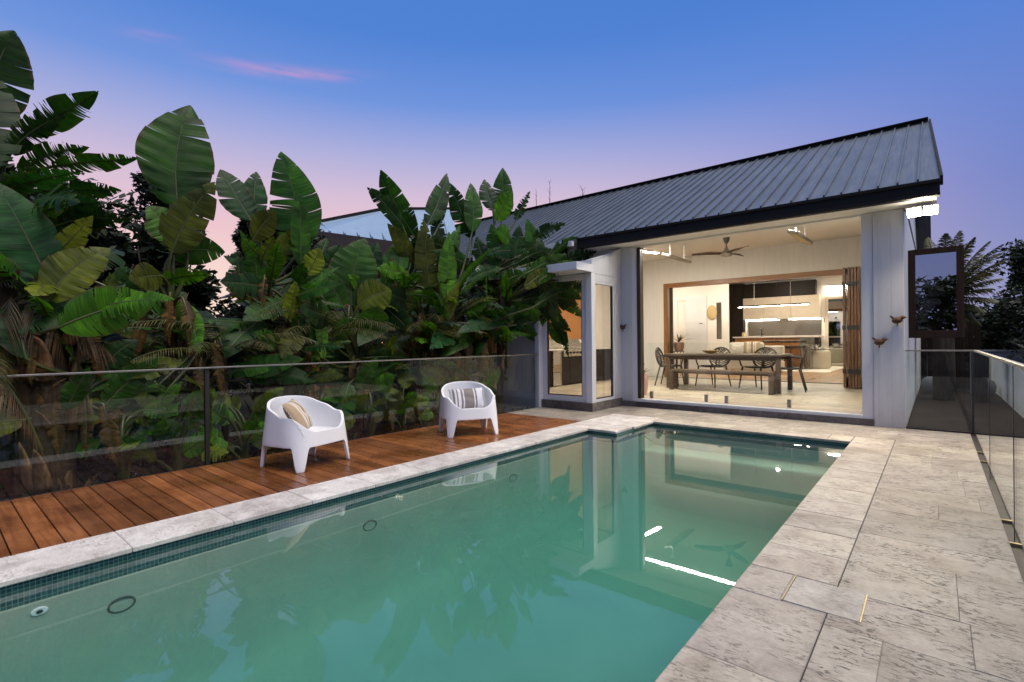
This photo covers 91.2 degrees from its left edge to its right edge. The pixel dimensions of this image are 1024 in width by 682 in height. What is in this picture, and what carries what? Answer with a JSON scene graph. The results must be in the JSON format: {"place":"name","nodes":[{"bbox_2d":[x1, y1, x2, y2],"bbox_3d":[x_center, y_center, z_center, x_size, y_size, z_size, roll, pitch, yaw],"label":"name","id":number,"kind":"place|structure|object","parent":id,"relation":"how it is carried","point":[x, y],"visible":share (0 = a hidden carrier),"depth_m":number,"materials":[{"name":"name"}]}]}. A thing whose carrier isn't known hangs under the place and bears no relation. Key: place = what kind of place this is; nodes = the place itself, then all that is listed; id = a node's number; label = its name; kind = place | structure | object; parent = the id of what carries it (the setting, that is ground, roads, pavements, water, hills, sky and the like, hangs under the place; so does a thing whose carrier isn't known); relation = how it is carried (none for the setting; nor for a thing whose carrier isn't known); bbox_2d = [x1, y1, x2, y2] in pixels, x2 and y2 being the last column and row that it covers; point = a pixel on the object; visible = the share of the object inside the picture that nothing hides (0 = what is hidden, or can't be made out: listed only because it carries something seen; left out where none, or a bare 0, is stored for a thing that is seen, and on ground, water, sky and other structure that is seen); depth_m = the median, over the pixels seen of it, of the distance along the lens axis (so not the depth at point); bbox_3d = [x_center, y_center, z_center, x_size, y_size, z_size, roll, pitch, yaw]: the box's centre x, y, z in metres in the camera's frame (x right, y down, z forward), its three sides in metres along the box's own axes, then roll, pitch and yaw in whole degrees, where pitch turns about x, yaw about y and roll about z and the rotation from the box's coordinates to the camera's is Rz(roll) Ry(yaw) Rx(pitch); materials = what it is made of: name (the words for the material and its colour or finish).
{"place":"outdoors","nodes":[
{"label":"outdoors","id":0,"kind":"place"},
{"bbox_2d":[0,413,580,557],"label":"deck","id":1,"kind":"structure","parent":0,"point":[35,522],"depth_m":4.62,"materials":[{"name":"brown wood"}]},
{"bbox_2d":[0,413,502,555],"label":"deck edge","id":2,"kind":"object","parent":1,"relation":"attached to","point":[181,469],"visible":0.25,"depth_m":5.07,"materials":[{"name":"brown wood"}]},
{"bbox_2d":[260,395,349,472],"bbox_3d":[-2.249,0.964,5.466,0.685,0.715,0.780,-1,0,26],"label":"armchair","id":3,"kind":"object","parent":1,"relation":"on","point":[281,430],"visible":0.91,"depth_m":5.25,"materials":[{"name":"white plastic"}]},
{"bbox_2d":[282,399,312,432],"bbox_3d":[-2.273,0.791,5.333,0.161,0.383,0.608,-35,8,-11],"label":"cushion","id":4,"kind":"object","parent":3,"relation":"on","point":[294,410],"visible":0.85,"depth_m":5.17,"materials":[{"name":"beige fabric"}]},
{"bbox_2d":[439,381,497,437],"bbox_3d":[-0.632,0.949,7.184,0.780,0.715,0.685,-1,0,-21],"label":"armchair","id":5,"kind":"object","parent":1,"relation":"on","point":[451,413],"visible":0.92,"depth_m":6.99,"materials":[{"name":"white plastic"}]},
{"bbox_2d":[447,387,485,408],"bbox_3d":[-0.652,0.822,7.232,0.587,0.311,0.151,-1,-20,-25],"label":"cushion","id":6,"kind":"object","parent":5,"relation":"on","point":[467,398],"visible":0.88,"depth_m":7.18,"materials":[{"name":"grey fabric"}]},
{"bbox_2d":[0,433,839,681],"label":"pool floor","id":7,"kind":"structure","parent":0,"point":[591,561],"depth_m":4.43,"materials":[{"name":"paint"}]},
{"bbox_2d":[107,595,135,613],"bbox_3d":[-2.468,1.663,3.171,0.015,0.096,0.148,-1,0,40],"label":"pool light","id":8,"kind":"object","parent":7,"relation":"attached to","point":[117,600],"visible":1,"depth_m":3.17,"materials":[{"name":"paint"}]},
{"bbox_2d":[0,424,848,611],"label":"waterline tiles","id":9,"kind":"object","parent":7,"relation":"attached to","point":[33,590],"visible":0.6,"depth_m":3.96,"materials":[{"name":"teal tile"}]},
{"bbox_2d":[641,445,828,511],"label":"pool steps","id":10,"kind":"structure","parent":7,"relation":"on","point":[785,486],"depth_m":6.84,"materials":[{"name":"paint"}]},
{"bbox_2d":[0,341,1023,500],"bbox_3d":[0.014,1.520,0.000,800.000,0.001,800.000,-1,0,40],"label":"ground","id":11,"kind":"structure","parent":0,"point":[243,410],"depth_m":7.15,"materials":[{"name":"green plant"}]},
{"bbox_2d":[0,350,42,453],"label":"palm","id":12,"kind":"object","parent":11,"relation":"on","point":[3,382],"visible":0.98,"depth_m":4.23,"materials":[{"name":"green plant"}]},
{"bbox_2d":[4,154,114,214],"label":"garden tree","id":13,"kind":"object","parent":11,"relation":"on","point":[9,167],"visible":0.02,"depth_m":9.41,"materials":[{"name":"green plant"}]},
{"bbox_2d":[20,175,111,371],"bbox_3d":[-7.270,-0.488,7.529,3.484,4.572,2.193,-1,0,40],"label":"garden tree","id":14,"kind":"object","parent":11,"relation":"on","point":[31,198],"depth_m":7.40,"materials":[{"name":"green plant"}]},
{"bbox_2d":[13,196,159,371],"bbox_3d":[-5.910,0.051,6.233,2.198,3.612,3.022,-1,0,-15],"label":"bird of paradise plant","id":15,"kind":"object","parent":11,"relation":"on","point":[110,279],"visible":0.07,"depth_m":6.77,"materials":[{"name":"green plant"}]},
{"bbox_2d":[0,279,180,470],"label":"feathery palm","id":16,"kind":"object","parent":11,"relation":"on","point":[22,303],"visible":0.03,"depth_m":5.61,"materials":[{"name":"green plant"}]},
{"bbox_2d":[0,183,183,498],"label":"bird of paradise plant","id":17,"kind":"object","parent":11,"relation":"on","point":[59,264],"visible":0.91,"depth_m":4.78,"materials":[{"name":"green plant"}]},
{"bbox_2d":[0,298,116,373],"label":"dry fronds","id":18,"kind":"object","parent":17,"relation":"hanging from","point":[94,350],"visible":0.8,"depth_m":4.63,"materials":[{"name":"plant"}]},
{"bbox_2d":[0,30,187,495],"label":"bird of paradise plant","id":19,"kind":"object","parent":11,"relation":"on","point":[78,197],"visible":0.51,"depth_m":5.16,"materials":[{"name":"green plant"}]},
{"bbox_2d":[34,183,156,438],"bbox_3d":[-6.760,-0.318,8.263,2.569,4.214,2.565,-1,0,40],"label":"garden tree","id":20,"kind":"object","parent":11,"relation":"on","point":[125,245],"visible":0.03,"depth_m":7.89,"materials":[{"name":"green plant"}]},
{"bbox_2d":[74,381,181,479],"bbox_3d":[-3.913,0.988,5.171,0.544,1.109,0.872,-1,0,40],"label":"leafy plant","id":21,"kind":"object","parent":11,"relation":"on","point":[150,416],"visible":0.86,"depth_m":5.15,"materials":[{"name":"green plant"}]},
{"bbox_2d":[18,279,237,453],"bbox_3d":[-5.314,0.419,6.809,3.472,2.865,2.747,-1,0,40],"label":"bird of paradise plant","id":22,"kind":"object","parent":11,"relation":"on","point":[206,315],"visible":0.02,"depth_m":6.74,"materials":[{"name":"green plant"}]},
{"bbox_2d":[91,224,203,384],"bbox_3d":[-6.313,-0.119,8.371,2.247,3.813,1.909,-1,0,40],"label":"garden tree","id":23,"kind":"object","parent":11,"relation":"on","point":[158,252],"visible":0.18,"depth_m":8.08,"materials":[{"name":"green plant"}]},
{"bbox_2d":[118,171,207,383],"bbox_3d":[-7.842,-1.166,11.551,2.609,5.943,1.723,-1,0,40],"label":"garden tree","id":24,"kind":"object","parent":11,"relation":"on","point":[142,185],"visible":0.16,"depth_m":11.25,"materials":[{"name":"green plant"}]},
{"bbox_2d":[129,389,228,470],"bbox_3d":[-3.649,1.026,5.479,0.534,1.039,0.981,-1,0,40],"label":"leafy plant","id":25,"kind":"object","parent":11,"relation":"on","point":[180,435],"visible":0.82,"depth_m":5.53,"materials":[{"name":"green plant"}]},
{"bbox_2d":[142,261,221,326],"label":"garden tree","id":26,"kind":"object","parent":11,"relation":"on","point":[202,293],"visible":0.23,"depth_m":8.61,"materials":[{"name":"green plant"}]},
{"bbox_2d":[69,105,316,471],"bbox_3d":[-4.092,-0.595,6.218,2.070,4.666,2.713,-1,0,40],"label":"bird of paradise plant","id":27,"kind":"object","parent":11,"relation":"on","point":[176,164],"visible":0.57,"depth_m":5.94,"materials":[{"name":"green plant"}]},
{"bbox_2d":[132,325,260,428],"bbox_3d":[-4.199,0.689,7.040,2.401,1.899,2.232,-1,0,22],"label":"feathery palm","id":28,"kind":"object","parent":11,"relation":"on","point":[215,388],"visible":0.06,"depth_m":6.84,"materials":[{"name":"green plant"}]},
{"bbox_2d":[103,357,303,394],"bbox_3d":[-9.646,0.626,13.381,2.306,2.148,20.278,-1,0,40],"label":"hedge","id":29,"kind":"object","parent":11,"relation":"on","point":[184,380],"depth_m":14.19,"materials":[{"name":"green plant"}]},
{"bbox_2d":[123,320,317,461],"bbox_3d":[-3.651,0.691,6.150,1.967,1.884,2.174,-1,0,40],"label":"feathery palm","id":30,"kind":"object","parent":11,"relation":"on","point":[225,431],"visible":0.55,"depth_m":6.03,"materials":[{"name":"green plant"}]},
{"bbox_2d":[199,387,283,460],"bbox_3d":[-3.229,1.055,6.020,0.941,0.970,0.578,-1,0,-44],"label":"leafy plant","id":31,"kind":"object","parent":11,"relation":"on","point":[223,412],"visible":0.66,"depth_m":6.07,"materials":[{"name":"green plant"}]},
{"bbox_2d":[206,286,314,396],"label":"garden tree","id":32,"kind":"object","parent":11,"relation":"on","point":[235,310],"visible":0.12,"depth_m":11.08,"materials":[{"name":"green plant"}]},
{"bbox_2d":[231,219,295,301],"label":"garden tree","id":33,"kind":"object","parent":11,"relation":"on","point":[243,226],"visible":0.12,"depth_m":9.85,"materials":[{"name":"green plant"}]},
{"bbox_2d":[182,152,350,454],"bbox_3d":[-3.256,-0.474,7.093,2.032,4.408,2.396,-1,0,-1],"label":"bird of paradise plant","id":34,"kind":"object","parent":11,"relation":"on","point":[255,276],"visible":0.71,"depth_m":6.69,"materials":[{"name":"green plant"}]},
{"bbox_2d":[0,354,537,464],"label":"glass fence","id":35,"kind":"object","parent":11,"relation":"on","point":[206,416],"visible":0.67,"depth_m":5.41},
{"bbox_2d":[207,278,342,431],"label":"bird of paradise plant","id":36,"kind":"object","parent":11,"relation":"on","point":[256,391],"visible":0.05,"depth_m":8.17,"materials":[{"name":"green plant"}]},
{"bbox_2d":[249,229,330,394],"bbox_3d":[-4.858,-0.415,10.822,1.640,4.379,1.731,-1,0,40],"label":"garden tree","id":37,"kind":"object","parent":11,"relation":"on","point":[295,264],"visible":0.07,"depth_m":10.51,"materials":[{"name":"green plant"}]},
{"bbox_2d":[255,308,396,400],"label":"feathery palm","id":38,"kind":"object","parent":11,"relation":"on","point":[321,368],"visible":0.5,"depth_m":6.80,"materials":[{"name":"green plant"}]},
{"bbox_2d":[259,295,414,423],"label":"bird of paradise plant","id":39,"kind":"object","parent":11,"relation":"on","point":[348,309],"visible":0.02,"depth_m":9.35,"materials":[{"name":"green plant"}]},
{"bbox_2d":[319,386,363,429],"bbox_3d":[-2.533,1.081,6.843,0.971,0.904,0.596,-1,0,-13],"label":"leafy plant","id":40,"kind":"object","parent":11,"relation":"on","point":[330,398],"visible":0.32,"depth_m":6.84,"materials":[{"name":"green plant"}]},
{"bbox_2d":[282,238,443,438],"bbox_3d":[-2.555,0.056,8.086,2.051,3.541,2.645,-1,0,40],"label":"bird of paradise plant","id":41,"kind":"object","parent":11,"relation":"on","point":[354,274],"visible":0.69,"depth_m":7.57,"materials":[{"name":"green plant"}]},
{"bbox_2d":[347,373,403,436],"bbox_3d":[-2.059,0.987,7.432,0.637,1.076,0.768,-1,0,40],"label":"leafy plant","id":42,"kind":"object","parent":11,"relation":"on","point":[384,390],"visible":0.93,"depth_m":7.38,"materials":[{"name":"green plant"}]},
{"bbox_2d":[304,207,463,400],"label":"neighbour house","id":43,"kind":"structure","parent":11,"relation":"on","point":[370,226],"depth_m":12.86,"materials":[{"name":"white painted wall"},{"name":"grey metal roofing"},{"name":"glass"}]},
{"bbox_2d":[384,366,433,430],"bbox_3d":[-1.651,0.959,7.890,0.846,1.126,0.638,-1,0,-7],"label":"leafy plant","id":44,"kind":"object","parent":11,"relation":"on","point":[414,404],"visible":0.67,"depth_m":7.92,"materials":[{"name":"green plant"}]},
{"bbox_2d":[349,170,484,430],"bbox_3d":[-1.573,-0.708,8.669,2.628,4.846,2.205,-1,0,-29],"label":"bird of paradise plant","id":45,"kind":"object","parent":11,"relation":"on","point":[407,253],"visible":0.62,"depth_m":8.48,"materials":[{"name":"green plant"}]},
{"bbox_2d":[374,315,483,425],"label":"feathery palm","id":46,"kind":"object","parent":11,"relation":"on","point":[432,421],"visible":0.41,"depth_m":8.49,"materials":[{"name":"green plant"}]},
{"bbox_2d":[419,368,460,424],"bbox_3d":[-1.235,0.978,8.393,0.622,1.079,0.753,-1,0,40],"label":"leafy plant","id":47,"kind":"object","parent":11,"relation":"on","point":[436,385],"visible":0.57,"depth_m":8.32,"materials":[{"name":"green plant"}]},
{"bbox_2d":[393,183,516,420],"bbox_3d":[-1.223,-0.616,8.953,2.222,4.862,2.466,-1,0,11],"label":"bird of paradise plant","id":48,"kind":"object","parent":11,"relation":"on","point":[466,213],"visible":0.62,"depth_m":8.99,"materials":[{"name":"green plant"}]},
{"bbox_2d":[470,368,500,394],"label":"leafy plant","id":49,"kind":"object","parent":11,"relation":"on","point":[489,382],"visible":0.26,"depth_m":9.40,"materials":[{"name":"green plant"}]},
{"bbox_2d":[441,168,596,413],"bbox_3d":[0.435,-0.849,9.630,4.225,5.298,2.119,-1,0,-7],"label":"bird of paradise plant","id":50,"kind":"object","parent":11,"relation":"on","point":[548,298],"visible":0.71,"depth_m":9.59,"materials":[{"name":"green plant"}]},
{"bbox_2d":[220,117,964,428],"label":"house","id":51,"kind":"structure","parent":11,"relation":"on","point":[848,200],"depth_m":9.90,"materials":[{"name":"paint"}]},
{"bbox_2d":[552,351,561,386],"bbox_3d":[1.023,0.678,12.730,0.320,0.885,0.360,-1,0,40],"label":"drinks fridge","id":52,"kind":"object","parent":51,"relation":"on","point":[556,369],"visible":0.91,"depth_m":12.61,"materials":[{"name":"metal"}]},
{"bbox_2d":[543,274,585,401],"bbox_3d":[1.016,-0.062,9.654,1.010,2.400,0.060,-1,0,40],"label":"window","id":53,"kind":"structure","parent":51,"relation":"in","point":[546,380],"depth_m":9.54,"materials":[{"name":"white paint"}]},
{"bbox_2d":[549,347,610,386],"bbox_3d":[1.818,0.648,13.911,0.590,0.930,4.390,-1,0,40],"label":"outdoor kitchen","id":54,"kind":"object","parent":51,"relation":"on","point":[571,369],"visible":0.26,"depth_m":13.42,"materials":[{"name":"stone"}]},
{"bbox_2d":[549,338,580,356],"bbox_3d":[1.459,0.147,13.418,0.625,0.479,1.040,-1,0,40],"label":"barbecue","id":55,"kind":"object","parent":54,"relation":"in","point":[574,346],"visible":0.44,"depth_m":13.18,"materials":[{"name":"metal"}]},
{"bbox_2d":[570,351,610,382],"bbox_3d":[2.483,0.672,14.266,0.007,0.790,2.990,-1,0,40],"label":"door panel","id":56,"kind":"structure","parent":54,"relation":"in","point":[603,358],"depth_m":14.19,"materials":[{"name":"brown wood"}]},
{"bbox_2d":[595,281,614,401],"bbox_3d":[1.754,-0.004,9.620,0.060,2.270,0.760,-1,0,40],"label":"window","id":57,"kind":"structure","parent":51,"relation":"in","point":[612,396],"depth_m":9.86,"materials":[{"name":"white paint"}]},
{"bbox_2d":[654,347,684,386],"bbox_3d":[4.010,0.629,12.791,0.630,0.977,0.777,-1,0,32],"label":"dining chair","id":58,"kind":"object","parent":51,"relation":"on","point":[660,360],"visible":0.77,"depth_m":12.84,"materials":[{"name":"brown plastic"}]},
{"bbox_2d":[662,244,691,262],"bbox_3d":[3.875,-2.116,11.766,0.203,0.439,1.300,-1,0,40],"label":"patio heater","id":59,"kind":"object","parent":51,"relation":"attached to","point":[669,255],"visible":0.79,"depth_m":11.62,"materials":[{"name":"metal"}]},
{"bbox_2d":[674,351,684,368],"bbox_3d":[5.360,0.701,16.096,0.340,0.800,0.340,-1,0,40],"label":"plant stand","id":60,"kind":"object","parent":51,"relation":"on","point":[680,359],"visible":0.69,"depth_m":15.96,"materials":[{"name":"brown wood"}]},
{"bbox_2d":[673,335,692,350],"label":"potted plant","id":61,"kind":"object","parent":60,"relation":"on","point":[678,345],"visible":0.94,"depth_m":15.98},
{"bbox_2d":[695,347,731,387],"bbox_3d":[4.969,0.620,12.374,0.630,0.977,0.777,-1,0,-28],"label":"dining chair","id":62,"kind":"object","parent":51,"relation":"on","point":[718,365],"visible":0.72,"depth_m":12.40,"materials":[{"name":"brown plastic"}]},
{"bbox_2d":[692,237,747,256],"bbox_3d":[4.750,-2.083,11.171,1.268,0.440,1.212,-1,0,40],"label":"ceiling fan","id":63,"kind":"object","parent":51,"relation":"hanging from","point":[726,252],"visible":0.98,"depth_m":11.02,"materials":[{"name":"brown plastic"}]},
{"bbox_2d":[669,369,776,394],"bbox_3d":[4.616,0.873,11.123,2.200,0.470,0.340,-1,0,40],"label":"bench","id":64,"kind":"object","parent":51,"relation":"on","point":[771,375],"visible":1,"depth_m":10.95,"materials":[{"name":"brown wood"}]},
{"bbox_2d":[665,353,793,393],"bbox_3d":[5.063,0.694,11.778,2.540,0.820,1.256,-1,0,40],"label":"dining table","id":65,"kind":"object","parent":51,"relation":"on","point":[775,357],"visible":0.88,"depth_m":11.40,"materials":[{"name":"brown wood"}]},
{"bbox_2d":[650,342,850,408],"bbox_3d":[4.077,0.563,8.925,3.560,1.100,0.060,-1,0,40],"label":"glass balustrade","id":66,"kind":"object","parent":51,"relation":"on","point":[726,399],"visible":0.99,"depth_m":9.08,"materials":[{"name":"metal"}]},
{"bbox_2d":[723,342,784,372],"bbox_3d":[8.383,0.549,17.429,1.800,1.050,1.000,-1,0,40],"label":"sofa","id":67,"kind":"object","parent":51,"relation":"on","point":[733,365],"visible":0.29,"depth_m":17.20,"materials":[{"name":"beige fabric"}]},
{"bbox_2d":[744,341,759,352],"bbox_3d":[8.397,0.204,17.572,0.525,0.441,0.171,-1,-18,30],"label":"throw pillow","id":68,"kind":"object","parent":67,"relation":"on","point":[751,347],"visible":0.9,"depth_m":17.52,"materials":[{"name":"beige fabric"}]},
{"bbox_2d":[738,347,776,389],"bbox_3d":[5.779,0.613,11.768,0.630,0.977,0.777,-1,0,-28],"label":"dining chair","id":69,"kind":"object","parent":51,"relation":"on","point":[762,366],"visible":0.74,"depth_m":11.84,"materials":[{"name":"brown plastic"}]},
{"bbox_2d":[737,279,809,307],"bbox_3d":[10.139,-2.063,19.565,2.540,1.358,0.080,-1,0,40],"label":"pendant light","id":70,"kind":"object","parent":51,"relation":"hanging from","point":[790,303],"visible":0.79,"depth_m":19.34,"materials":[{"name":"white metal"}]},
{"bbox_2d":[729,279,821,349],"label":"kitchen cupboards","id":71,"kind":"object","parent":51,"relation":"on","point":[795,320],"visible":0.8,"depth_m":22.48,"materials":[{"name":"brown wood"}]},
{"bbox_2d":[732,336,824,368],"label":"kitchen island","id":72,"kind":"structure","parent":51,"relation":"on","point":[808,342],"depth_m":18.90,"materials":[{"name":"wood"}]},
{"bbox_2d":[781,347,806,392],"bbox_3d":[6.196,0.609,11.141,0.630,0.977,0.777,-1,0,32],"label":"dining chair","id":73,"kind":"object","parent":51,"relation":"on","point":[802,358],"visible":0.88,"depth_m":10.85,"materials":[{"name":"brown plastic"}]},
{"bbox_2d":[746,366,842,372],"bbox_3d":[10.966,1.041,19.512,2.950,0.017,4.450,-1,0,40],"label":"rug","id":74,"kind":"object","parent":51,"relation":"on","point":[831,369],"visible":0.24,"depth_m":18.03,"materials":[{"name":"beige fabric"}]},
{"bbox_2d":[788,340,802,369],"bbox_3d":[10.432,0.507,18.505,0.504,1.100,0.512,-1,0,40],"label":"bar stool","id":75,"kind":"object","parent":74,"relation":"on","point":[798,347],"visible":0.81,"depth_m":18.47,"materials":[{"name":"brown wood"}]},
{"bbox_2d":[813,350,830,368],"bbox_3d":[11.700,0.681,19.446,1.120,0.690,1.120,-1,0,40],"label":"ottoman","id":76,"kind":"object","parent":74,"relation":"on","point":[821,359],"visible":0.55,"depth_m":18.92,"materials":[{"name":"beige fabric"}]},
{"bbox_2d":[787,226,812,243],"bbox_3d":[5.568,-2.132,9.680,0.203,0.360,1.300,-1,0,40],"label":"patio heater","id":77,"kind":"object","parent":51,"relation":"attached to","point":[799,236],"visible":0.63,"depth_m":9.51,"materials":[{"name":"metal"}]},
{"bbox_2d":[842,268,847,387],"bbox_3d":[8.016,-0.324,11.980,0.068,2.767,1.248,-1,0,40],"label":"folding door","id":78,"kind":"structure","parent":51,"relation":"in","point":[844,271],"depth_m":11.53,"materials":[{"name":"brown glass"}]},
{"bbox_2d":[847,267,851,387],"bbox_3d":[8.088,-0.324,11.920,0.066,2.767,1.248,-1,0,40],"label":"folding door","id":79,"kind":"structure","parent":51,"relation":"in","point":[848,268],"depth_m":11.46,"materials":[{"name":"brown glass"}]},
{"bbox_2d":[850,267,854,387],"bbox_3d":[8.133,-0.325,11.881,0.066,2.767,1.248,-1,0,40],"label":"folding door","id":80,"kind":"structure","parent":51,"relation":"in","point":[852,268],"depth_m":11.42,"materials":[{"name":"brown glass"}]},
{"bbox_2d":[853,267,857,387],"bbox_3d":[8.179,-0.325,11.842,0.066,2.767,1.248,-1,0,40],"label":"folding door","id":81,"kind":"structure","parent":51,"relation":"in","point":[855,268],"depth_m":11.38,"materials":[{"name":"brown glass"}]},
{"bbox_2d":[857,266,861,387],"bbox_3d":[8.225,-0.325,11.803,0.066,2.767,1.248,-1,0,40],"label":"folding door","id":82,"kind":"structure","parent":51,"relation":"in","point":[859,313],"depth_m":11.34,"materials":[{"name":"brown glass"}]},
{"bbox_2d":[906,203,938,217],"bbox_3d":[5.694,-1.809,6.960,0.350,0.145,0.226,-1,0,40],"label":"floodlight","id":83,"kind":"object","parent":51,"relation":"attached to","point":[924,210],"visible":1,"depth_m":6.90,"materials":[{"name":"white paint"}]},
{"bbox_2d":[908,245,964,337],"bbox_3d":[6.851,-0.788,8.115,0.690,1.457,0.050,-1,0,40],"label":"casement window","id":84,"kind":"structure","parent":51,"relation":"in","point":[935,275],"depth_m":8.10,"materials":[{"name":"clear glass"}]},
{"bbox_2d":[905,350,973,433],"bbox_3d":[5.947,0.681,6.976,0.750,1.130,0.075,-1,0,40],"label":"glass fence","id":85,"kind":"object","parent":51,"relation":"attached to","point":[971,351],"visible":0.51,"depth_m":6.79,"materials":[{"name":"clear glass"}]},
{"bbox_2d":[921,321,980,388],"bbox_3d":[12.133,0.365,13.893,1.255,1.850,0.080,-1,0,40],"label":"board fence","id":86,"kind":"object","parent":11,"relation":"on","point":[971,340],"visible":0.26,"depth_m":13.70,"materials":[{"name":"brown wood"}]},
{"bbox_2d":[923,230,1005,400],"bbox_3d":[9.552,-0.450,10.752,1.464,3.927,1.535,-1,0,40],"label":"date palm","id":87,"kind":"object","parent":11,"relation":"on","point":[944,378],"visible":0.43,"depth_m":10.58,"materials":[{"name":"green plant"}]},
{"bbox_2d":[960,309,1016,385],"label":"leafy tree","id":88,"kind":"object","parent":11,"relation":"on","point":[997,347],"visible":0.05,"depth_m":14.55,"materials":[{"name":"green plant"}]},
{"bbox_2d":[960,313,1023,384],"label":"boundary hedge","id":89,"kind":"object","parent":11,"relation":"on","point":[984,334],"visible":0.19,"depth_m":14.01,"materials":[{"name":"green plant"}]},
{"bbox_2d":[974,238,1023,343],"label":"leafy tree","id":90,"kind":"object","parent":11,"relation":"on","point":[1015,262],"visible":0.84,"depth_m":13.73,"materials":[{"name":"green plant"}]},
{"bbox_2d":[998,283,1023,362],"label":"leafy tree","id":91,"kind":"object","parent":11,"relation":"on","point":[1019,346],"visible":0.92,"depth_m":11.53,"materials":[{"name":"green plant"}]},
{"bbox_2d":[0,0,1023,317],"label":"sky","id":92,"kind":"structure","parent":0,"point":[593,95],"materials":[{"name":"blue"}]},
{"bbox_2d":[115,405,1023,681],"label":"paving","id":93,"kind":"structure","parent":0,"point":[916,553],"depth_m":2.78,"materials":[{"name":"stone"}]},
{"bbox_2d":[0,414,658,587],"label":"pale coping","id":94,"kind":"object","parent":93,"relation":"on","point":[25,566],"visible":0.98,"depth_m":3.95,"materials":[{"name":"stone"}]},
{"bbox_2d":[652,418,894,681],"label":"pool coping","id":95,"kind":"object","parent":93,"relation":"on","point":[815,537],"visible":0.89,"depth_m":2.73,"materials":[{"name":"stone"}]},
{"bbox_2d":[781,575,867,622],"bbox_3d":[1.574,1.298,2.522,0.328,0.031,0.330,-1,0,40],"label":"skimmer lid","id":96,"kind":"object","parent":93,"relation":"on","point":[827,598],"visible":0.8,"depth_m":2.51,"materials":[{"name":"stone"}]},
{"bbox_2d":[971,350,1023,581],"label":"glass fence","id":97,"kind":"object","parent":93,"relation":"on","point":[998,413],"visible":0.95,"depth_m":3.67,"materials":[{"name":"clear glass"}]},
{"bbox_2d":[630,425,847,618],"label":"wall","id":98,"kind":"structure","parent":0,"point":[662,429],"depth_m":7.36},
{"bbox_2d":[824,296,842,365],"bbox_3d":[13.933,-0.442,21.032,1.460,2.930,0.060,-1,0,40],"label":"doorway","id":99,"kind":"structure","parent":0,"point":[833,319],"depth_m":21.25,"materials":[{"name":"brown wood"}]},
{"bbox_2d":[907,390,972,435],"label":"side deck","id":100,"kind":"structure","parent":0,"point":[928,412],"depth_m":8.80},
{"bbox_2d":[921,376,931,393],"bbox_3d":[10.056,1.038,11.935,0.520,0.400,0.520,-1,0,40],"label":"round pot","id":101,"kind":"object","parent":100,"relation":"on","point":[926,384],"visible":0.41,"depth_m":11.89,"materials":[{"name":"grey ceramic"}]},
{"bbox_2d":[970,350,1023,392],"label":"rendered wall","id":102,"kind":"structure","parent":100,"relation":"on","point":[1003,353],"depth_m":11.52,"materials":[{"name":"white paint"}]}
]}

